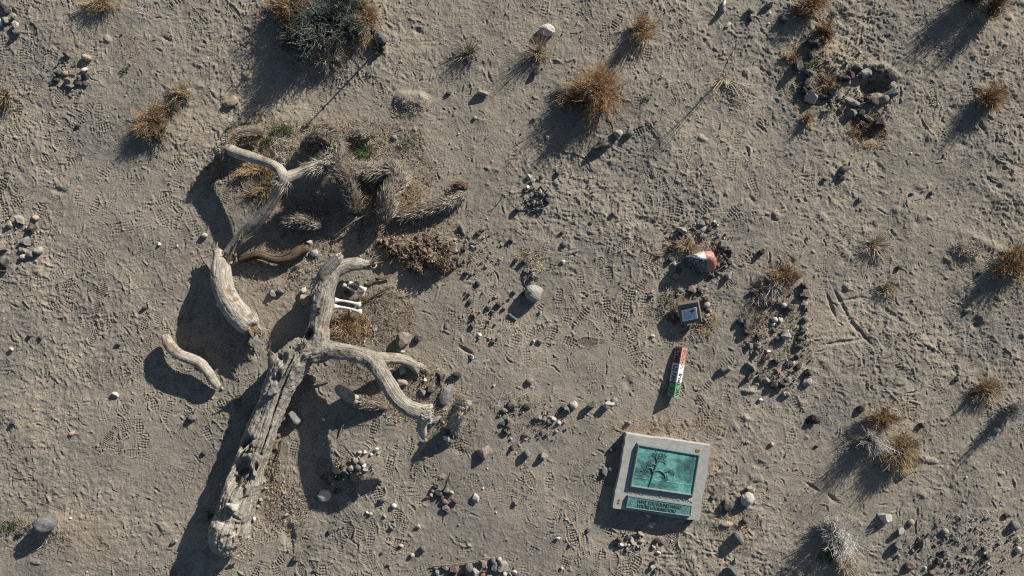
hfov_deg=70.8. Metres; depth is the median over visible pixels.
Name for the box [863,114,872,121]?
stone
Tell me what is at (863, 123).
stone
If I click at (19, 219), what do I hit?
stone
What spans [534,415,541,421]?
stone
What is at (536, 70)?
stone
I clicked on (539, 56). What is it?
straw clump
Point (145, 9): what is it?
twig clump
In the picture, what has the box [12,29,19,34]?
stone
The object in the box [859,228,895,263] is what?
straw clump
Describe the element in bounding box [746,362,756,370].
stone
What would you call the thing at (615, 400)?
stone
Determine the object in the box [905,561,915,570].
stone
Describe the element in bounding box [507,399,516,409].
stone
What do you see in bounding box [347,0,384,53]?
dry bush
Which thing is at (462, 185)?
shaggy branch
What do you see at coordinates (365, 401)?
shaggy branch
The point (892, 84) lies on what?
stone
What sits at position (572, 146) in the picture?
stick
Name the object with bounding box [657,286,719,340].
straw clump
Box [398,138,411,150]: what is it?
weed
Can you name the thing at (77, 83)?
stone
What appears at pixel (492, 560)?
stone
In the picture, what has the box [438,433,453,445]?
stone
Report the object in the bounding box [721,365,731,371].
stone
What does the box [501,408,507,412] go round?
stone
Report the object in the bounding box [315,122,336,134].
shaggy branch
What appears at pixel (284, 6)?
dry bush
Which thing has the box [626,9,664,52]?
dry bush
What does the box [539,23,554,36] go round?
stone
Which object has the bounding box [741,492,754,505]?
stone
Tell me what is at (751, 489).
stone
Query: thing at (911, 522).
stone
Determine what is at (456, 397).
small rocks
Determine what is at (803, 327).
stone
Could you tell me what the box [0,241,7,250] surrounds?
stone
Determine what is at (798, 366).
stone
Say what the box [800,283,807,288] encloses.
stone
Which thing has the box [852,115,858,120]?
stone
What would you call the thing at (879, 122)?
stone
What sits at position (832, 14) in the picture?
weed
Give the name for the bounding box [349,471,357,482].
stone
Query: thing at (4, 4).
stone
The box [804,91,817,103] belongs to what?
stone
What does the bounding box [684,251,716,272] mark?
painted rock
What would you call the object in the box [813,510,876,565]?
twig bush
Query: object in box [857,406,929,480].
dry bush
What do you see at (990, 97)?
grass tuft
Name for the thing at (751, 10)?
stone
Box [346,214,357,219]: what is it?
stone
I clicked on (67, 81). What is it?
stone
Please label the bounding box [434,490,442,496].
stone
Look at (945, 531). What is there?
stone
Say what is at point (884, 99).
stone
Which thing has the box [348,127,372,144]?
shaggy branch
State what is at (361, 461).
stone
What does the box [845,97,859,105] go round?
stone
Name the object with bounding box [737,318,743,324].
stone
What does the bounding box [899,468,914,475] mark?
stone
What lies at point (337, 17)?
sage bush
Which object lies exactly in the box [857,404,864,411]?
stone
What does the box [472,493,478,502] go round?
stone
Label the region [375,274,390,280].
plank
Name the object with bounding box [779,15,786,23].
stone
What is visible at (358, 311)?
bone
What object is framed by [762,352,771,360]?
stone
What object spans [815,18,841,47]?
dry bush
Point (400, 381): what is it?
stone
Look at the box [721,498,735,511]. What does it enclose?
stone
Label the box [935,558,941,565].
stone
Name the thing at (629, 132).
stone
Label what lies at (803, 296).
stone
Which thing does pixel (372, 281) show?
plank
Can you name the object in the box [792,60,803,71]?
stone
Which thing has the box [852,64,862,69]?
stone
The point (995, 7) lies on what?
dry bush
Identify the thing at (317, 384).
stick
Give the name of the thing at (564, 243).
stone
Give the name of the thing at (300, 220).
shaggy branch
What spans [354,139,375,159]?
weed
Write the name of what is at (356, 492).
stone
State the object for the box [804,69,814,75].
stone
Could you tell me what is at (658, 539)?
stone
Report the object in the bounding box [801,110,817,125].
straw clump
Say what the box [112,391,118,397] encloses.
stone
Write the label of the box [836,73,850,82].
stone
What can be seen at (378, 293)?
stick
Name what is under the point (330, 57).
dry bush
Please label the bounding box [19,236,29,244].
stone
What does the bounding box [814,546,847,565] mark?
weed
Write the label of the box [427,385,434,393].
stone
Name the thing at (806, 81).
stone
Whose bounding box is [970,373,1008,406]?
grass tuft
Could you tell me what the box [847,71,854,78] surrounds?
stone
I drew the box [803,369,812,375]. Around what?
stone
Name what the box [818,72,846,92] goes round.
straw clump
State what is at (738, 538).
stone
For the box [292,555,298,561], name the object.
stone
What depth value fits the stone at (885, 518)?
7.91 m
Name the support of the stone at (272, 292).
on the ground
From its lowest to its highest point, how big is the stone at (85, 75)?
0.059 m
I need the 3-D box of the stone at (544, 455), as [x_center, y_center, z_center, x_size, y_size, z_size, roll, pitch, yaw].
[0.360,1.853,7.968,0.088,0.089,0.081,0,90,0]
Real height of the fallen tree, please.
0.740 m
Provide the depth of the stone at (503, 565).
7.96 m
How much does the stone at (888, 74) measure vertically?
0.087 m
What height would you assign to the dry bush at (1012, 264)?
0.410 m
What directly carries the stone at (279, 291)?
on the ground
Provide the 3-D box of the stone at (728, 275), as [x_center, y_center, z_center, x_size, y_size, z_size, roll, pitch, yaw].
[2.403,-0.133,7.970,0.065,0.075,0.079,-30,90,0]
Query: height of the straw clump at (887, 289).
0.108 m
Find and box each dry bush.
[257,0,321,57]
[310,32,346,73]
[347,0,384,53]
[552,48,633,126]
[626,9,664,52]
[792,0,831,23]
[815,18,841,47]
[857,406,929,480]
[952,0,1015,23]
[988,235,1023,287]
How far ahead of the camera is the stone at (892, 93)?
7.95 m
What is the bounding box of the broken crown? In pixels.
[207,124,411,344]
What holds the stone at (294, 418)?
on the ground
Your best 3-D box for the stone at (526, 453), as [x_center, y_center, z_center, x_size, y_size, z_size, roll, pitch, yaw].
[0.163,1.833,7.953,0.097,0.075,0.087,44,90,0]
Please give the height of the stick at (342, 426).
0.027 m
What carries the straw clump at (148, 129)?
on the ground
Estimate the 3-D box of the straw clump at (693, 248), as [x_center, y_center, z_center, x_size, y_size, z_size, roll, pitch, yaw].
[2.083,-0.473,7.915,0.802,0.191,0.489,18,90,0]
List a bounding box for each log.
[161,333,220,388]
[237,245,309,263]
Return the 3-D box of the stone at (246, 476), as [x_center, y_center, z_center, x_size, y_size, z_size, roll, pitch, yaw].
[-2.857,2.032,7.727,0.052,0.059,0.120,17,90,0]
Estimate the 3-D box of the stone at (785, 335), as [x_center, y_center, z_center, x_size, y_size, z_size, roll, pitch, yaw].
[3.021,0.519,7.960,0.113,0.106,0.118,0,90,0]
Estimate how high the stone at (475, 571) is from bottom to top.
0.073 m
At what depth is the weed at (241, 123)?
7.97 m
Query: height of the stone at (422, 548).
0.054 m
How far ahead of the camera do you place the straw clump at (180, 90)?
7.94 m
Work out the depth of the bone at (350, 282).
7.88 m
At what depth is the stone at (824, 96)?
7.97 m
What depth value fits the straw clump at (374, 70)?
7.97 m
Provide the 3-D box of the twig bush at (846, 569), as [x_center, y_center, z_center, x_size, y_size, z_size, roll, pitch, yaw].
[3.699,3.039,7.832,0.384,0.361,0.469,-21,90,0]
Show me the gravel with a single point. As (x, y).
(612, 450)
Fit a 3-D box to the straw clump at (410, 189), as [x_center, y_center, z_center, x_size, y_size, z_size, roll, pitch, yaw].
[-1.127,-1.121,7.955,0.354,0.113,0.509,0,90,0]
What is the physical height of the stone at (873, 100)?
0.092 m
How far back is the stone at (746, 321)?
7.95 m
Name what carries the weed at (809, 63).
on the ground
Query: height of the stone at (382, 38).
0.136 m
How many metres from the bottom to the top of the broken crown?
0.537 m
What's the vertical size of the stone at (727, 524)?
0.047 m
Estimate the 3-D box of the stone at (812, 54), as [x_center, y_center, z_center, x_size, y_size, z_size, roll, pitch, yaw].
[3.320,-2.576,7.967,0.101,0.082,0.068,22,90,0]
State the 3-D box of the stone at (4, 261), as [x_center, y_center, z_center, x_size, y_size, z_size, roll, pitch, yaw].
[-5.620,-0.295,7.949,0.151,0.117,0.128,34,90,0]
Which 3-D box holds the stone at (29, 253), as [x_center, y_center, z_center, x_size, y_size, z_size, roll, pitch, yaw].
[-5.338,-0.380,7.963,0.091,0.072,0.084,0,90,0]
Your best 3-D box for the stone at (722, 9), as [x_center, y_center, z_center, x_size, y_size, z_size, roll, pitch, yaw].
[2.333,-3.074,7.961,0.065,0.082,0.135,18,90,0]
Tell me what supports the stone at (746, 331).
on the ground
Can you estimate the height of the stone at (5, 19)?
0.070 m
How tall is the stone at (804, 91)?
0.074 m
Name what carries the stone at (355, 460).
on the ground
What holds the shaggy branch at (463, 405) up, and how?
on the ground
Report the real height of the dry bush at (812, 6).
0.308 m
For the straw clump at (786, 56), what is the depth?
7.97 m
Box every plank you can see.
[364,279,374,285]
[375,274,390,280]
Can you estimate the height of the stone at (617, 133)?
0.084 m
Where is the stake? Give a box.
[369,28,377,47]
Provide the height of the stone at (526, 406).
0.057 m
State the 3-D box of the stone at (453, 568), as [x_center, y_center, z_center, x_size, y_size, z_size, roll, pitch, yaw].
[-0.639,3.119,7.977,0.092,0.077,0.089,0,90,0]
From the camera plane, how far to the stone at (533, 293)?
7.88 m
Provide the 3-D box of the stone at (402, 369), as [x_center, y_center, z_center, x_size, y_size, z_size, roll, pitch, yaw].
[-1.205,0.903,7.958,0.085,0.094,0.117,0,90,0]
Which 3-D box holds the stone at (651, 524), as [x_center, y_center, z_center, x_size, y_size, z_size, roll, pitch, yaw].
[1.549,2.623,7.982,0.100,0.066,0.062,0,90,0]
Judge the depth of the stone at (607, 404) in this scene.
7.94 m
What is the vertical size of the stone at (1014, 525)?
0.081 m
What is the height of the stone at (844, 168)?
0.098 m
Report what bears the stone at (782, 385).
on the ground
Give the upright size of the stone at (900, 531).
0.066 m
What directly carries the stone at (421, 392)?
on the ground
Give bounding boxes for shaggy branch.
[278,210,323,231]
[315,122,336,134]
[335,384,387,410]
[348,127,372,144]
[394,189,466,225]
[447,410,465,440]
[450,179,468,193]
[453,396,472,414]
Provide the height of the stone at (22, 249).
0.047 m
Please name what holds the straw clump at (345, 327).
on the ground
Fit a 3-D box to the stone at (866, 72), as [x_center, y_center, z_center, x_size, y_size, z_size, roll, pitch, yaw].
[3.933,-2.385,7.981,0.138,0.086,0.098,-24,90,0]
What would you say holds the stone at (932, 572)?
on the ground
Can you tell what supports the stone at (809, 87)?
on the ground
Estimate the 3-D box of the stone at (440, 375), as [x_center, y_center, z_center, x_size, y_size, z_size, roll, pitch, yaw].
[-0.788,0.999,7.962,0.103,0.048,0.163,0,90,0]
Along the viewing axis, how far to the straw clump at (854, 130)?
8.00 m
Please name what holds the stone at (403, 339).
on the ground
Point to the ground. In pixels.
(114, 192)
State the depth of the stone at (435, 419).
7.92 m
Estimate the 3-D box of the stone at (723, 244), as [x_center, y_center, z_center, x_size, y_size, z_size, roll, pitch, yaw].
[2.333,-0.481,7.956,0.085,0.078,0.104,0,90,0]
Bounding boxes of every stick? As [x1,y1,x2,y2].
[273,439,281,480]
[306,379,330,389]
[331,212,368,237]
[338,419,349,436]
[359,223,363,243]
[361,287,389,304]
[430,557,494,565]
[540,142,593,169]
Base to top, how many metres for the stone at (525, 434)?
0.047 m
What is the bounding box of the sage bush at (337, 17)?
[281,0,373,62]
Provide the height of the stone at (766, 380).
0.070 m
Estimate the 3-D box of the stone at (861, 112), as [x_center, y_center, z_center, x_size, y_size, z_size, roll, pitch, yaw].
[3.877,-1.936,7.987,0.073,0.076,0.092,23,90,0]
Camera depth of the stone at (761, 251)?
7.94 m
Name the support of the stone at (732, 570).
on the ground
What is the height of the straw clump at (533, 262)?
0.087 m
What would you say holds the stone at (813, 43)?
on the ground
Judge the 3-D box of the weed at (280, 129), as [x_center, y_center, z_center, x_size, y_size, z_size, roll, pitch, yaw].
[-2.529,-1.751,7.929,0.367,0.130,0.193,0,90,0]
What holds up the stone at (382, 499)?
on the ground
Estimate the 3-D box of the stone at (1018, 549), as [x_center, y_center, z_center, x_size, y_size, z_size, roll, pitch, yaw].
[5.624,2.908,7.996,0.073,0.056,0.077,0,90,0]
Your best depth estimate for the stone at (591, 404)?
7.94 m
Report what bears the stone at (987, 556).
on the ground
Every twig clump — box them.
[136,0,152,19]
[451,32,482,64]
[952,239,994,274]
[1000,397,1023,426]
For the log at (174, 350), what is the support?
on the ground
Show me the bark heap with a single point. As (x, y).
(432, 262)
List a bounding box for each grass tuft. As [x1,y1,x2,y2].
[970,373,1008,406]
[978,78,1015,113]
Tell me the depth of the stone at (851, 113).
7.95 m
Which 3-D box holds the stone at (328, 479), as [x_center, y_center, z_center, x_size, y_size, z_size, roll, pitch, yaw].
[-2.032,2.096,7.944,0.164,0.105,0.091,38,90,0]
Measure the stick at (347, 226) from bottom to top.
0.137 m
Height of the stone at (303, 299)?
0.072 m
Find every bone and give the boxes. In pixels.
[334,297,360,307]
[334,304,361,314]
[342,282,364,296]
[348,280,366,292]
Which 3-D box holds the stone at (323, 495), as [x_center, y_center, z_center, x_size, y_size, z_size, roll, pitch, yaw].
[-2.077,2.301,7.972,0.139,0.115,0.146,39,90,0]
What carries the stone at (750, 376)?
on the ground
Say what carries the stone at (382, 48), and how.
on the ground
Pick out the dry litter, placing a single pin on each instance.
(494, 307)
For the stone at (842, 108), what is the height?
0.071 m
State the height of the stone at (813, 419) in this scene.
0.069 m
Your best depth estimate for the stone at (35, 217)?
7.97 m
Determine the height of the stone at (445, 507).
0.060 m
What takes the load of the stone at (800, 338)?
on the ground
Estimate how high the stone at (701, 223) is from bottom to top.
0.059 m
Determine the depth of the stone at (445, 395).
7.92 m
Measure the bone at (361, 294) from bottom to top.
0.110 m
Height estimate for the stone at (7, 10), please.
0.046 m
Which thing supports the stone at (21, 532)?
on the ground
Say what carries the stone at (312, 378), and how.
on the ground
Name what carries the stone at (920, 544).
on the ground
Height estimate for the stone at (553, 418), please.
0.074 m
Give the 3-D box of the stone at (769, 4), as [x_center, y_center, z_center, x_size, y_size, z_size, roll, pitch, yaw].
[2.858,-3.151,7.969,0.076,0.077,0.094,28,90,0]
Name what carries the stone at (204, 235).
on the ground
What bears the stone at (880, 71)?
on the ground
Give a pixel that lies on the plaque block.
(664, 476)
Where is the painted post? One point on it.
(677, 370)
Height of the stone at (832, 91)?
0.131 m
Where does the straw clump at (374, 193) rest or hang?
on the ground
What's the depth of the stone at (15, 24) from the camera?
7.96 m
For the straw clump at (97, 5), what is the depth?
7.94 m
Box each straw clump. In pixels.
[0,83,24,115]
[70,0,122,16]
[122,95,174,144]
[149,78,193,114]
[229,155,275,205]
[241,137,301,168]
[329,311,372,344]
[359,180,382,219]
[369,63,379,77]
[390,93,436,117]
[398,167,425,207]
[518,244,546,276]
[523,30,549,66]
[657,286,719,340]
[666,221,730,273]
[740,254,807,344]
[781,52,802,63]
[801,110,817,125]
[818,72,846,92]
[846,114,892,151]
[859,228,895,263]
[877,275,902,302]
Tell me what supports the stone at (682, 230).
on the ground
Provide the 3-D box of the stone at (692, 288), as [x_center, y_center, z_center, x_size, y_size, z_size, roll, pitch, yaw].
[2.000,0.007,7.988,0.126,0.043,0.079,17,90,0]
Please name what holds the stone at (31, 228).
on the ground
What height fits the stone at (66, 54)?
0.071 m
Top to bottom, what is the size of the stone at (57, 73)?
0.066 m
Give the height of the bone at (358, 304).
0.091 m
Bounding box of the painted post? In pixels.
[667,346,686,397]
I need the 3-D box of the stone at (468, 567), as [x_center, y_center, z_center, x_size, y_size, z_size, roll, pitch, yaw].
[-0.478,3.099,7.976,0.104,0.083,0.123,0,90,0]
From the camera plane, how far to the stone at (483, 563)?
7.95 m
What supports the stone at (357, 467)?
on the ground
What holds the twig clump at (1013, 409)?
on the ground
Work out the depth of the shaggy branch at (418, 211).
7.86 m
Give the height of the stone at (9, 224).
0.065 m
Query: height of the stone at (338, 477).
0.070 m
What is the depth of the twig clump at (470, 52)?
7.95 m
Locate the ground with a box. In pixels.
[0,0,1023,575]
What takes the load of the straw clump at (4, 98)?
on the ground
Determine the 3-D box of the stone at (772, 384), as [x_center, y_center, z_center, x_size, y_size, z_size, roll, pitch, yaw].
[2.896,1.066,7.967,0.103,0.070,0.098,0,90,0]
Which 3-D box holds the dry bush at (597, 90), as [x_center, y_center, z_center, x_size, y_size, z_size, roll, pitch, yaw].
[0.864,-2.145,7.710,0.954,0.603,0.866,0,90,0]
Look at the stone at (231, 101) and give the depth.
7.95 m
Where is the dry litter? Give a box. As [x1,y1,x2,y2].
[0,9,1023,561]
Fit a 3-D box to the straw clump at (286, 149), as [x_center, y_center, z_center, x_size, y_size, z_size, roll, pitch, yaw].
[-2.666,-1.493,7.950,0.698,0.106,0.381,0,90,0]
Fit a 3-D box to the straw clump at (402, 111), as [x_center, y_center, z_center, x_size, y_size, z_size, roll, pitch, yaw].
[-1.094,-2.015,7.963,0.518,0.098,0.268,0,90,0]
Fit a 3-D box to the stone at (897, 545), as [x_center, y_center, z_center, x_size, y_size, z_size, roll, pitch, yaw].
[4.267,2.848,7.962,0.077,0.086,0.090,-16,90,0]
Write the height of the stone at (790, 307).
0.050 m
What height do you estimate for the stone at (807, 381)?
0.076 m
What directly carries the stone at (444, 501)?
on the ground
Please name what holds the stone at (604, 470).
on the ground
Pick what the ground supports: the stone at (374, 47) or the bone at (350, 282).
the stone at (374, 47)
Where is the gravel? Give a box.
[0,0,1023,575]
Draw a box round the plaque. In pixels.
[678,299,701,324]
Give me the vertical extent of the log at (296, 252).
0.127 m
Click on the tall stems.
(733, 83)
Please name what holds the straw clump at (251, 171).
on the ground
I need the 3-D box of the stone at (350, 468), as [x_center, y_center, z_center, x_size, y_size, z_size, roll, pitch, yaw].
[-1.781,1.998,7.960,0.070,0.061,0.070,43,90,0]
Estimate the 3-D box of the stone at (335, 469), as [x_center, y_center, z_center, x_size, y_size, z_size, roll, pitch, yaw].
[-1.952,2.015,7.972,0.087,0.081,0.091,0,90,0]
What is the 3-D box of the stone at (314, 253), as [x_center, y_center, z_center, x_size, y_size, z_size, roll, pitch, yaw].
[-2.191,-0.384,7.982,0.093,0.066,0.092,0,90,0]
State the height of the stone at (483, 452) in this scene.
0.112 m
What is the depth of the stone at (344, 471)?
7.95 m
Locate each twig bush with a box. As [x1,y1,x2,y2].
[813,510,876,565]
[832,554,865,575]
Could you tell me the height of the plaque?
0.242 m
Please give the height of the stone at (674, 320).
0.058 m
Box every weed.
[0,518,17,532]
[235,120,252,126]
[261,136,273,148]
[266,121,294,138]
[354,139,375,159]
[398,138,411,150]
[804,59,816,71]
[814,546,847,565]
[828,11,838,17]
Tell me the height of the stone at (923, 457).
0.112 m
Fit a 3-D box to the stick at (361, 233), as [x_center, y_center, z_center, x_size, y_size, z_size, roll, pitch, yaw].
[-1.666,-0.600,7.952,0.040,0.053,0.225,9,90,0]
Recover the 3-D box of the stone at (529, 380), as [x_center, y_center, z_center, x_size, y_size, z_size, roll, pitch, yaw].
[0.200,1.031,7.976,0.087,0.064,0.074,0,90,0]
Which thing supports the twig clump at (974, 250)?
on the ground
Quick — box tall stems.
[708,71,759,108]
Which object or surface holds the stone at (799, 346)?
on the ground
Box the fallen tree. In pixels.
[207,249,433,558]
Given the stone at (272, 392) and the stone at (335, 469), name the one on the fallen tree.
the stone at (272, 392)
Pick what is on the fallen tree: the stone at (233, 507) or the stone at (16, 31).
the stone at (233, 507)
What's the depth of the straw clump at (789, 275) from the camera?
7.94 m
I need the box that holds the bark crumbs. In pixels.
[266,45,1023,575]
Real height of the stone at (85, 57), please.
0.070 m
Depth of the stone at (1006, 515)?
7.96 m
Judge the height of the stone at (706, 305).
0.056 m
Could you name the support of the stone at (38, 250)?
on the ground
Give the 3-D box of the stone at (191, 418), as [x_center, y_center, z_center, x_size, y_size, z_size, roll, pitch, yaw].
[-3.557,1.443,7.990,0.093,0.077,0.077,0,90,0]
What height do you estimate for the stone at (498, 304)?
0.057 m
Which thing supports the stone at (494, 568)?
on the ground
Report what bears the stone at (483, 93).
on the ground
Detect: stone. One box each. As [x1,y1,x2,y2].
[0,1,9,8]
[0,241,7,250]
[0,256,8,268]
[2,17,8,23]
[3,8,10,12]
[5,221,13,227]
[11,20,18,28]
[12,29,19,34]
[14,215,24,223]
[17,529,24,534]
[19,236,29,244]
[19,246,26,252]
[25,250,33,256]
[27,223,36,232]
[31,215,38,220]
[32,514,57,532]
[33,247,43,253]
[53,70,61,76]
[62,51,70,57]
[64,78,70,84]
[74,81,80,85]
[81,54,91,60]
[81,73,88,78]
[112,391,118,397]
[187,414,195,421]
[201,233,207,237]
[224,95,237,106]
[225,503,238,511]
[243,472,248,481]
[267,388,277,396]
[269,290,275,296]
[276,288,283,293]
[287,410,301,428]
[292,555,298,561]
[298,294,309,305]
[309,375,316,381]
[310,249,317,256]
[317,489,330,501]
[320,474,334,484]
[332,466,339,473]
[335,475,341,480]
[341,469,348,474]
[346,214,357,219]
[347,465,353,470]
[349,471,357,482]
[352,457,358,463]
[354,490,359,496]
[355,464,360,470]
[358,458,364,464]
[372,44,379,50]
[373,31,388,44]
[378,45,385,51]
[379,497,386,501]
[396,331,412,348]
[396,377,407,385]
[399,365,406,374]
[414,335,421,342]
[418,389,425,395]
[419,545,425,551]
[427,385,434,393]
[432,416,441,423]
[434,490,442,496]
[436,371,444,385]
[438,385,453,406]
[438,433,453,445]
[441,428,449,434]
[442,499,448,504]
[442,505,449,510]
[443,436,449,440]
[450,372,461,377]
[450,565,458,572]
[464,562,472,572]
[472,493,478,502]
[473,567,478,575]
[476,445,490,458]
[477,90,488,95]
[479,559,486,567]
[490,558,495,564]
[491,562,496,572]
[496,301,501,307]
[497,560,508,571]
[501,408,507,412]
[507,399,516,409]
[508,313,516,320]
[521,449,530,457]
[522,432,528,437]
[523,403,530,409]
[524,285,542,301]
[526,378,533,383]
[533,67,539,74]
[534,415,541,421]
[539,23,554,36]
[541,452,547,459]
[549,416,556,421]
[561,241,567,246]
[564,407,569,413]
[570,401,577,408]
[587,401,595,407]
[594,140,610,149]
[602,400,614,408]
[602,466,607,475]
[611,398,617,403]
[613,130,622,137]
[626,128,633,136]
[647,522,655,527]
[654,537,661,542]
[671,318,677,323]
[678,227,686,234]
[686,285,696,292]
[697,220,704,225]
[703,302,709,307]
[719,4,725,15]
[719,240,727,248]
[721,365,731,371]
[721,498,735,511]
[721,521,732,526]
[725,272,730,279]
[727,565,739,575]
[733,532,744,544]
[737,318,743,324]
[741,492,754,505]
[743,318,750,326]
[743,328,751,334]
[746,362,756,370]
[746,373,754,380]
[747,486,754,492]
[748,8,754,13]
[758,249,765,254]
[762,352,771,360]
[762,377,769,383]
[766,1,773,7]
[768,298,776,304]
[768,380,777,388]
[778,382,786,387]
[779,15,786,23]
[780,330,790,339]
[787,304,794,310]
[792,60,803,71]
[794,344,803,348]
[795,363,801,370]
[796,335,804,340]
[799,291,808,299]
[800,87,807,94]
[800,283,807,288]
[800,325,806,329]
[802,377,811,386]
[803,77,810,85]
[803,84,812,90]
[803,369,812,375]
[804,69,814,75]
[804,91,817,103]
[806,414,820,423]
[807,39,819,48]
[808,52,816,57]
[820,94,829,99]
[828,88,837,95]
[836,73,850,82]
[838,105,845,112]
[839,165,851,172]
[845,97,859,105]
[845,109,856,117]
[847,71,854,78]
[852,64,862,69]
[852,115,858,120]
[857,109,864,117]
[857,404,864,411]
[858,119,868,127]
[861,68,871,78]
[863,96,879,104]
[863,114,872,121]
[873,117,885,127]
[876,69,883,73]
[877,513,891,523]
[879,95,889,102]
[884,68,892,78]
[885,88,898,97]
[887,81,895,88]
[894,541,901,549]
[898,527,903,535]
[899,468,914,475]
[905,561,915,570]
[908,519,914,525]
[915,456,925,463]
[916,538,924,548]
[929,570,935,575]
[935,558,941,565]
[942,528,948,534]
[983,553,990,559]
[1002,513,1010,517]
[1010,521,1020,530]
[1015,546,1021,553]
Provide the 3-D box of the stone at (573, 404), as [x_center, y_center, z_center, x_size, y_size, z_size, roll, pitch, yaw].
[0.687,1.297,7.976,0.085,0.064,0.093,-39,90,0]
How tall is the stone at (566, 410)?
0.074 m
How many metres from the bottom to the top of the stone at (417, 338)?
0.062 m
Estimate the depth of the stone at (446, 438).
7.87 m
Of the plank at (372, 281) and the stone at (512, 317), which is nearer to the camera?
the plank at (372, 281)
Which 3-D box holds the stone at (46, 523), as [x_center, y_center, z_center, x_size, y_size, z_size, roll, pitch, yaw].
[-5.113,2.588,7.896,0.202,0.224,0.203,-44,90,0]
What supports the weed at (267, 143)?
on the ground
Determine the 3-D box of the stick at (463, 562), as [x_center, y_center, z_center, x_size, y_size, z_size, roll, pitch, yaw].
[-0.546,3.035,7.967,0.721,0.024,0.034,-9,90,0]
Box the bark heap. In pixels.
[369,226,463,275]
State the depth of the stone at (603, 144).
7.91 m
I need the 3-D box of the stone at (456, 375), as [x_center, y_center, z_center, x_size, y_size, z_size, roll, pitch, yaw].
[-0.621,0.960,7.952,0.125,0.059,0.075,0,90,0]
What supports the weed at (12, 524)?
on the ground
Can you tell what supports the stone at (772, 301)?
on the ground
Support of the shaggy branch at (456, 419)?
on the ground
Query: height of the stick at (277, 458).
0.041 m
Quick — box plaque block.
[611,432,710,519]

